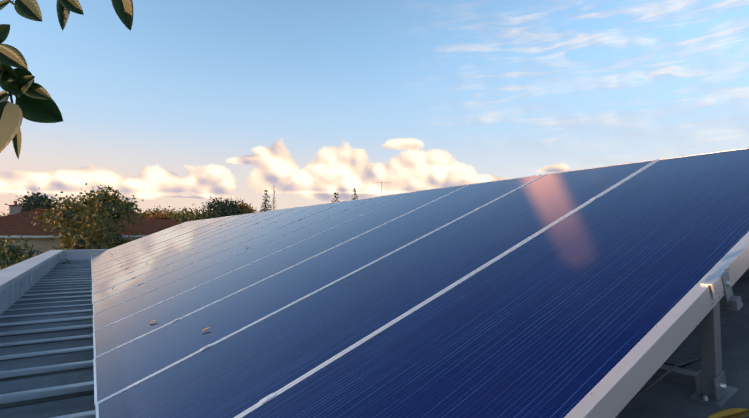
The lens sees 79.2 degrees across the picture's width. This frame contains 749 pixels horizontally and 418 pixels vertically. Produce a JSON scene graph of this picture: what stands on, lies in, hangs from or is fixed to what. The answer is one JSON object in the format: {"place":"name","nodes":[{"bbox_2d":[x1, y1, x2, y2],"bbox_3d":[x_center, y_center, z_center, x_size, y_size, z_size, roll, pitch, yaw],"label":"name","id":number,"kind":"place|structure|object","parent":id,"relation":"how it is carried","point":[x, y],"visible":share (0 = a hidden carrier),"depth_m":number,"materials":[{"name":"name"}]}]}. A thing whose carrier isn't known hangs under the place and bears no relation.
{"place":"outdoors","nodes":[
{"label":"outdoors","id":0,"kind":"place"},
{"bbox_2d":[0,0,133,158],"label":"tree leaves","id":1,"kind":"object","parent":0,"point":[34,102],"visible":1,"depth_m":0.93,"materials":[{"name":"green plant"}]},
{"bbox_2d":[0,201,172,262],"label":"house","id":2,"kind":"structure","parent":0,"point":[15,223],"depth_m":34.90,"materials":[{"name":"tile"}]},
{"bbox_2d":[149,218,179,225],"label":"roof","id":3,"kind":"structure","parent":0,"point":[168,221],"depth_m":50.25,"materials":[{"name":"tile"}]},
{"bbox_2d":[0,0,748,215],"label":"sky","id":4,"kind":"structure","parent":0,"point":[310,100],"materials":[{"name":"blue"}]},
{"bbox_2d":[616,271,748,417],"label":"flat roof","id":5,"kind":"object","parent":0,"point":[662,398],"depth_m":1.69,"materials":[{"name":"grey concrete"}]},
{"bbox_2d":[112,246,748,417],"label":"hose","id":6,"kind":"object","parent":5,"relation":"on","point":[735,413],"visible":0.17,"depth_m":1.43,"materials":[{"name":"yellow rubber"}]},
{"label":"ground","id":7,"kind":"structure","parent":0,"visible":0},
{"bbox_2d":[0,235,47,268],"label":"tree","id":8,"kind":"object","parent":7,"relation":"on","point":[15,251],"visible":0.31,"depth_m":22.94,"materials":[{"name":"green plant"}]},
{"bbox_2d":[3,187,64,214],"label":"dark tree","id":9,"kind":"object","parent":7,"relation":"on","point":[34,201],"visible":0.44,"depth_m":67.33,"materials":[{"name":"green plant"}]},
{"bbox_2d":[0,246,69,269],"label":"tree","id":10,"kind":"object","parent":7,"relation":"on","point":[25,256],"visible":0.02,"depth_m":15.12,"materials":[{"name":"green plant"}]},
{"bbox_2d":[29,183,150,250],"bbox_3d":[-19.643,2.036,31.525,7.484,7.391,6.354,2,-4,-32],"label":"tree","id":11,"kind":"object","parent":7,"relation":"on","point":[87,221],"visible":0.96,"depth_m":30.60,"materials":[{"name":"green plant"}]},
{"bbox_2d":[139,205,170,216],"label":"tree","id":12,"kind":"object","parent":7,"relation":"on","point":[153,212],"visible":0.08,"depth_m":136.45,"materials":[{"name":"green plant"}]},
{"bbox_2d":[145,206,175,218],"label":"tree","id":13,"kind":"object","parent":7,"relation":"on","point":[160,215],"visible":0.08,"depth_m":122.93,"materials":[{"name":"green plant"}]},
{"bbox_2d":[154,206,183,216],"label":"tree","id":14,"kind":"object","parent":7,"relation":"on","point":[168,210],"visible":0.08,"depth_m":151.89,"materials":[{"name":"green plant"}]},
{"bbox_2d":[155,204,212,223],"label":"tree","id":15,"kind":"object","parent":7,"relation":"on","point":[180,218],"visible":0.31,"depth_m":100.36,"materials":[{"name":"green plant"}]},
{"bbox_2d":[193,205,210,219],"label":"tree","id":16,"kind":"object","parent":7,"relation":"on","point":[204,217],"visible":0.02,"depth_m":124.49,"materials":[{"name":"green plant"}]},
{"bbox_2d":[201,195,240,218],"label":"round tree","id":17,"kind":"object","parent":7,"relation":"on","point":[223,209],"visible":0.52,"depth_m":112.64,"materials":[{"name":"green plant"}]},
{"bbox_2d":[210,197,250,215],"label":"round tree","id":18,"kind":"object","parent":7,"relation":"on","point":[240,208],"visible":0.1,"depth_m":121.76,"materials":[{"name":"green plant"}]},
{"bbox_2d":[236,207,255,213],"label":"tree","id":19,"kind":"object","parent":7,"relation":"on","point":[244,211],"visible":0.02,"depth_m":126.23,"materials":[{"name":"green plant"}]},
{"bbox_2d":[237,199,257,212],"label":"round tree","id":20,"kind":"object","parent":7,"relation":"on","point":[246,207],"visible":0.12,"depth_m":129.31,"materials":[{"name":"green plant"}]},
{"bbox_2d":[259,190,271,211],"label":"conifer","id":21,"kind":"object","parent":7,"relation":"on","point":[265,208],"visible":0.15,"depth_m":89.61,"materials":[{"name":"green plant"}]},
{"bbox_2d":[331,192,339,201],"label":"conifer","id":22,"kind":"object","parent":7,"relation":"on","point":[335,194],"visible":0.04,"depth_m":69.94,"materials":[{"name":"green plant"}]},
{"bbox_3d":[-1.674,2.897,10.395,10.940,3.300,25.230,2,-4,-32],"label":"building","id":23,"kind":"object","parent":7,"relation":"on","visible":0},
{"bbox_2d":[0,260,95,417],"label":"corrugated metal roof","id":24,"kind":"structure","parent":23,"relation":"on","point":[46,349],"depth_m":4.10,"materials":[{"name":"metal"}]},
{"bbox_2d":[0,249,107,313],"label":"parapet wall","id":25,"kind":"structure","parent":23,"relation":"attached to","point":[18,280],"depth_m":8.83,"materials":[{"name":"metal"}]},
{"bbox_2d":[91,147,748,417],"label":"solar panel frames","id":26,"kind":"structure","parent":23,"relation":"on","point":[613,392],"depth_m":1.59,"materials":[{"name":"silver metal"}]},
{"bbox_2d":[91,148,748,417],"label":"solar panels","id":27,"kind":"object","parent":26,"relation":"in","point":[562,318],"visible":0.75,"depth_m":2.33,"materials":[{"name":"blue glass"}]},
{"bbox_2d":[108,197,748,417],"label":"array mounting hardware","id":28,"kind":"object","parent":23,"relation":"on","point":[707,381],"visible":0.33,"depth_m":1.56,"materials":[{"name":"metal"}]}
]}

